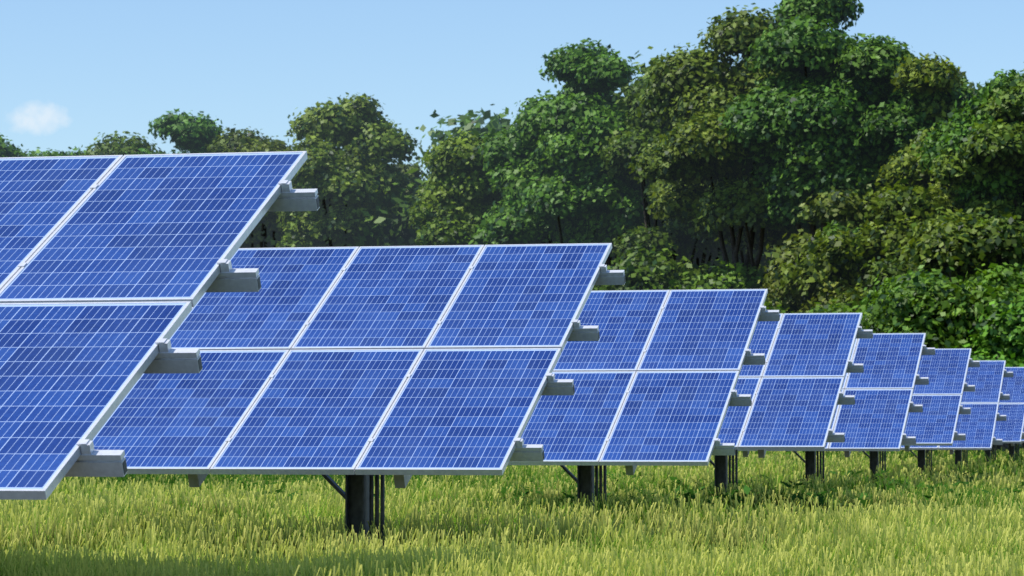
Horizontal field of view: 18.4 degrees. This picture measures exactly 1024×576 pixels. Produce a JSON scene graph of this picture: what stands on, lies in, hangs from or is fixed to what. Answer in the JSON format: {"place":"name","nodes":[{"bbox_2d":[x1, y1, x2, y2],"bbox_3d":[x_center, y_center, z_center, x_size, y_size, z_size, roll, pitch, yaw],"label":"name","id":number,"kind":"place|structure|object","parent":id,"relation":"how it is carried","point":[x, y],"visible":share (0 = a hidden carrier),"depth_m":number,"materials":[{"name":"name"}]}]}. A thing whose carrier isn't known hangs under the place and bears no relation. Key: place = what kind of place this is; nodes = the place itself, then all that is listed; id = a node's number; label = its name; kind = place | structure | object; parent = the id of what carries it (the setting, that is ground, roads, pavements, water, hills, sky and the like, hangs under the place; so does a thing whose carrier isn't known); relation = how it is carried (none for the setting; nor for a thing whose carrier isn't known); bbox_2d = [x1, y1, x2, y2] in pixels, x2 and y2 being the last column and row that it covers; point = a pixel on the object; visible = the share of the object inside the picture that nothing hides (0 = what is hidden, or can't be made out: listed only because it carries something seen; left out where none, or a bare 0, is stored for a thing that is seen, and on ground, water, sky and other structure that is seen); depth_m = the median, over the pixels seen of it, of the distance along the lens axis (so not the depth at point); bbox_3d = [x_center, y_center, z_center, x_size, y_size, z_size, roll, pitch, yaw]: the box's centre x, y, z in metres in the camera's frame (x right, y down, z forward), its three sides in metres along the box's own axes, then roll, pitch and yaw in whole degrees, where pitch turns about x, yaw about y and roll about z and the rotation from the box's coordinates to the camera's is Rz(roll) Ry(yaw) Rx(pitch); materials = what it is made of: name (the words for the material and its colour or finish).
{"place":"outdoors","nodes":[
{"label":"outdoors","id":0,"kind":"place"},
{"bbox_2d":[0,0,1023,179],"label":"sky","id":1,"kind":"structure","parent":0,"point":[72,71],"materials":[{"name":"blue"}]},
{"bbox_2d":[0,442,1023,575],"bbox_3d":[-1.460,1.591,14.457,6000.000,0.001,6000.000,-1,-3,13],"label":"ground","id":2,"kind":"structure","parent":0,"point":[837,468],"depth_m":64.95,"materials":[{"name":"green plant"}]},
{"bbox_2d":[0,133,65,157],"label":"tree","id":3,"kind":"object","parent":2,"relation":"on","point":[11,150],"visible":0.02,"depth_m":201.15,"materials":[{"name":"green plant"}]},
{"bbox_2d":[57,146,89,155],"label":"tree","id":4,"kind":"object","parent":2,"relation":"on","point":[70,152],"depth_m":201.61,"materials":[{"name":"green plant"}]},
{"bbox_2d":[79,130,165,155],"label":"tree","id":5,"kind":"object","parent":2,"relation":"on","point":[113,146],"visible":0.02,"depth_m":197.44,"materials":[{"name":"green plant"}]},
{"bbox_2d":[0,151,319,499],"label":"solar table","id":6,"kind":"object","parent":2,"relation":"on","point":[114,269],"visible":1,"depth_m":14.92,"materials":[{"name":"glass"}]},
{"bbox_2d":[125,108,224,154],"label":"tree","id":7,"kind":"object","parent":2,"relation":"on","point":[190,134],"visible":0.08,"depth_m":194.79,"materials":[{"name":"green plant"}]},
{"bbox_2d":[205,124,291,247],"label":"tree","id":8,"kind":"object","parent":2,"relation":"on","point":[234,141],"visible":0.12,"depth_m":191.46,"materials":[{"name":"green plant"}]},
{"bbox_2d":[255,164,408,247],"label":"tree","id":9,"kind":"object","parent":2,"relation":"on","point":[270,236],"visible":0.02,"depth_m":191.93,"materials":[{"name":"green plant"}]},
{"bbox_2d":[270,92,421,247],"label":"tree","id":10,"kind":"object","parent":2,"relation":"on","point":[324,170],"visible":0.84,"depth_m":187.65,"materials":[{"name":"green plant"}]},
{"bbox_2d":[92,243,625,550],"bbox_3d":[-1.107,0.982,22.633,3.346,2.775,3.577,-1,-3,13],"label":"solar table","id":11,"kind":"object","parent":2,"relation":"on","point":[359,368],"visible":0.81,"depth_m":22.41,"materials":[{"name":"glass"}]},
{"bbox_2d":[284,168,434,246],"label":"tree","id":12,"kind":"object","parent":2,"relation":"on","point":[403,234],"visible":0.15,"depth_m":186.77,"materials":[{"name":"green plant"}]},
{"bbox_2d":[313,111,415,246],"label":"tree","id":13,"kind":"object","parent":2,"relation":"on","point":[359,158],"visible":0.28,"depth_m":188.02,"materials":[{"name":"green plant"}]},
{"bbox_2d":[394,160,426,195],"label":"tree","id":14,"kind":"object","parent":2,"relation":"on","point":[408,167],"visible":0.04,"depth_m":195.85,"materials":[{"name":"green plant"}]},
{"bbox_2d":[406,129,505,245],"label":"tree","id":15,"kind":"object","parent":2,"relation":"on","point":[456,201],"visible":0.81,"depth_m":170.25,"materials":[{"name":"green plant"}]},
{"bbox_2d":[414,104,514,187],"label":"tree","id":16,"kind":"object","parent":2,"relation":"on","point":[440,135],"visible":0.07,"depth_m":207.37,"materials":[{"name":"green plant"}]},
{"bbox_2d":[416,110,516,181],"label":"tree","id":17,"kind":"object","parent":2,"relation":"on","point":[502,121],"visible":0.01,"depth_m":223.65,"materials":[{"name":"green plant"}]},
{"bbox_2d":[423,126,513,197],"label":"tree","id":18,"kind":"object","parent":2,"relation":"on","point":[492,132],"depth_m":177.95,"materials":[{"name":"green plant"}]},
{"bbox_2d":[464,89,567,245],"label":"tree","id":19,"kind":"object","parent":2,"relation":"on","point":[502,154],"visible":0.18,"depth_m":166.26,"materials":[{"name":"green plant"}]},
{"bbox_2d":[474,38,684,265],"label":"tree","id":20,"kind":"object","parent":2,"relation":"on","point":[506,222],"visible":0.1,"depth_m":164.24,"materials":[{"name":"green plant"}]},
{"bbox_2d":[515,51,666,269],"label":"tree","id":21,"kind":"object","parent":2,"relation":"on","point":[585,185],"visible":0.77,"depth_m":160.73,"materials":[{"name":"green plant"}]},
{"bbox_2d":[592,285,656,290],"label":"bush","id":22,"kind":"object","parent":2,"relation":"on","point":[595,288],"visible":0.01,"depth_m":147.13,"materials":[{"name":"green plant"}]},
{"bbox_2d":[508,289,779,515],"bbox_3d":[0.707,1.339,30.427,3.346,2.788,3.566,-1,-3,13],"label":"solar table","id":23,"kind":"object","parent":2,"relation":"on","point":[654,374],"visible":0.66,"depth_m":30.16,"materials":[{"name":"glass"}]},
{"bbox_2d":[603,242,729,290],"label":"shrub","id":24,"kind":"object","parent":2,"relation":"on","point":[661,269],"visible":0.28,"depth_m":144.48,"materials":[{"name":"green plant"}]},
{"bbox_2d":[597,58,743,273],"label":"tree","id":25,"kind":"object","parent":2,"relation":"on","point":[617,149],"visible":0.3,"depth_m":157.13,"materials":[{"name":"green plant"}]},
{"bbox_2d":[628,258,770,297],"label":"bush","id":26,"kind":"object","parent":2,"relation":"on","point":[733,277],"visible":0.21,"depth_m":143.05,"materials":[{"name":"green plant"}]},
{"bbox_2d":[618,46,782,268],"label":"tree","id":27,"kind":"object","parent":2,"relation":"on","point":[643,69],"visible":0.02,"depth_m":170.24,"materials":[{"name":"green plant"}]},
{"bbox_2d":[628,3,810,279],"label":"tree","id":28,"kind":"object","parent":2,"relation":"on","point":[695,92],"visible":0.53,"depth_m":144.62,"materials":[{"name":"green plant"}]},
{"bbox_2d":[705,180,784,296],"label":"tree","id":29,"kind":"object","parent":2,"relation":"on","point":[763,261],"visible":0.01,"depth_m":163.65,"materials":[{"name":"green plant"}]},
{"bbox_2d":[763,294,809,312],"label":"bush","id":30,"kind":"object","parent":2,"relation":"on","point":[791,306],"visible":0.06,"depth_m":138.43,"materials":[{"name":"green plant"}]},
{"bbox_2d":[709,313,872,500],"bbox_3d":[2.521,1.629,38.224,3.346,2.766,3.586,-1,-3,13],"label":"solar table","id":31,"kind":"object","parent":2,"relation":"on","point":[793,385],"visible":0.5,"depth_m":37.97,"materials":[{"name":"glass"}]},
{"bbox_2d":[716,0,893,305],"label":"tree","id":32,"kind":"object","parent":2,"relation":"on","point":[802,47],"visible":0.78,"depth_m":139.20,"materials":[{"name":"green plant"}]},
{"bbox_2d":[764,299,870,315],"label":"bush","id":33,"kind":"object","parent":2,"relation":"on","point":[829,308],"visible":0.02,"depth_m":127.43,"materials":[{"name":"green plant"}]},
{"bbox_2d":[758,185,878,312],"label":"tree","id":34,"kind":"object","parent":2,"relation":"on","point":[831,207],"visible":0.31,"depth_m":132.94,"materials":[{"name":"green plant"}]},
{"bbox_2d":[738,333,934,490],"bbox_3d":[4.335,2.007,46.017,3.346,2.791,3.563,-1,-3,13],"label":"solar table","id":35,"kind":"object","parent":2,"relation":"on","point":[881,389],"visible":0.31,"depth_m":45.76,"materials":[{"name":"glass"}]},
{"bbox_2d":[774,178,957,309],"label":"tree","id":36,"kind":"object","parent":2,"relation":"on","point":[898,210],"visible":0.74,"depth_m":130.77,"materials":[{"name":"green plant"}]},
{"bbox_2d":[757,33,980,291],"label":"tree","id":37,"kind":"object","parent":2,"relation":"on","point":[896,123],"visible":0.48,"depth_m":137.59,"materials":[{"name":"green plant"}]},
{"bbox_2d":[832,303,912,452],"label":"bush","id":38,"kind":"object","parent":2,"relation":"on","point":[863,322],"visible":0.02,"depth_m":122.34,"materials":[{"name":"green plant"}]},
{"bbox_2d":[764,71,982,250],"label":"tree","id":39,"kind":"object","parent":2,"relation":"on","point":[977,86],"depth_m":162.89,"materials":[{"name":"green plant"}]},
{"bbox_2d":[857,206,971,450],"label":"bush","id":40,"kind":"object","parent":2,"relation":"on","point":[896,267],"visible":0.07,"depth_m":127.97,"materials":[{"name":"green plant"}]},
{"bbox_2d":[870,52,966,452],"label":"tree","id":41,"kind":"object","parent":2,"relation":"on","point":[925,74],"visible":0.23,"depth_m":135.21,"materials":[{"name":"green plant"}]},
{"bbox_2d":[862,348,979,483],"bbox_3d":[6.150,2.370,53.811,3.346,2.757,3.594,-1,-3,13],"label":"solar table","id":42,"kind":"object","parent":2,"relation":"on","point":[939,399],"visible":0.23,"depth_m":53.58,"materials":[{"name":"glass"}]},
{"bbox_2d":[851,267,1023,452],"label":"bush","id":43,"kind":"object","parent":2,"relation":"on","point":[961,304],"visible":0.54,"depth_m":117.40,"materials":[{"name":"green plant"}]},
{"bbox_2d":[859,262,1023,450],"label":"bush","id":44,"kind":"object","parent":2,"relation":"on","point":[998,275],"visible":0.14,"depth_m":119.80,"materials":[{"name":"green plant"}]},
{"bbox_2d":[900,360,1012,477],"bbox_3d":[7.964,2.777,61.602,3.346,2.797,3.557,-1,-3,13],"label":"solar table","id":45,"kind":"object","parent":2,"relation":"on","point":[976,426],"visible":0.3,"depth_m":61.27,"materials":[{"name":"glass"}]},
{"bbox_2d":[896,208,1023,286],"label":"tree","id":46,"kind":"object","parent":2,"relation":"on","point":[962,248],"visible":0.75,"depth_m":122.50,"materials":[{"name":"green plant"}]},
{"bbox_2d":[911,69,1023,451],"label":"tree","id":47,"kind":"object","parent":2,"relation":"on","point":[953,132],"visible":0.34,"depth_m":129.68,"materials":[{"name":"green plant"}]},
{"bbox_2d":[928,62,1023,225],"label":"tree","id":48,"kind":"object","parent":2,"relation":"on","point":[999,147],"visible":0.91,"depth_m":128.03,"materials":[{"name":"green plant"}]},
{"bbox_2d":[954,284,1023,453],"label":"bush","id":49,"kind":"object","parent":2,"relation":"on","point":[1009,327],"visible":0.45,"depth_m":114.93,"materials":[{"name":"green plant"}]},
{"bbox_2d":[954,367,1023,471],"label":"solar table","id":50,"kind":"object","parent":2,"relation":"on","point":[1009,429],"visible":0.12,"depth_m":69.04,"materials":[{"name":"glass"}]},
{"bbox_2d":[970,212,1023,451],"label":"bush","id":51,"kind":"object","parent":2,"relation":"on","point":[1019,266],"visible":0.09,"depth_m":123.52,"materials":[{"name":"green plant"}]},
{"bbox_2d":[985,426,1023,465],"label":"solar table","id":52,"kind":"object","parent":2,"relation":"on","point":[989,453],"visible":0.06,"depth_m":77.14,"materials":[{"name":"metal"}]},
{"bbox_2d":[1003,443,1018,463],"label":"solar table","id":53,"kind":"object","parent":2,"relation":"on","point":[1011,451],"visible":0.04,"depth_m":84.95,"materials":[{"name":"metal"}]}
]}

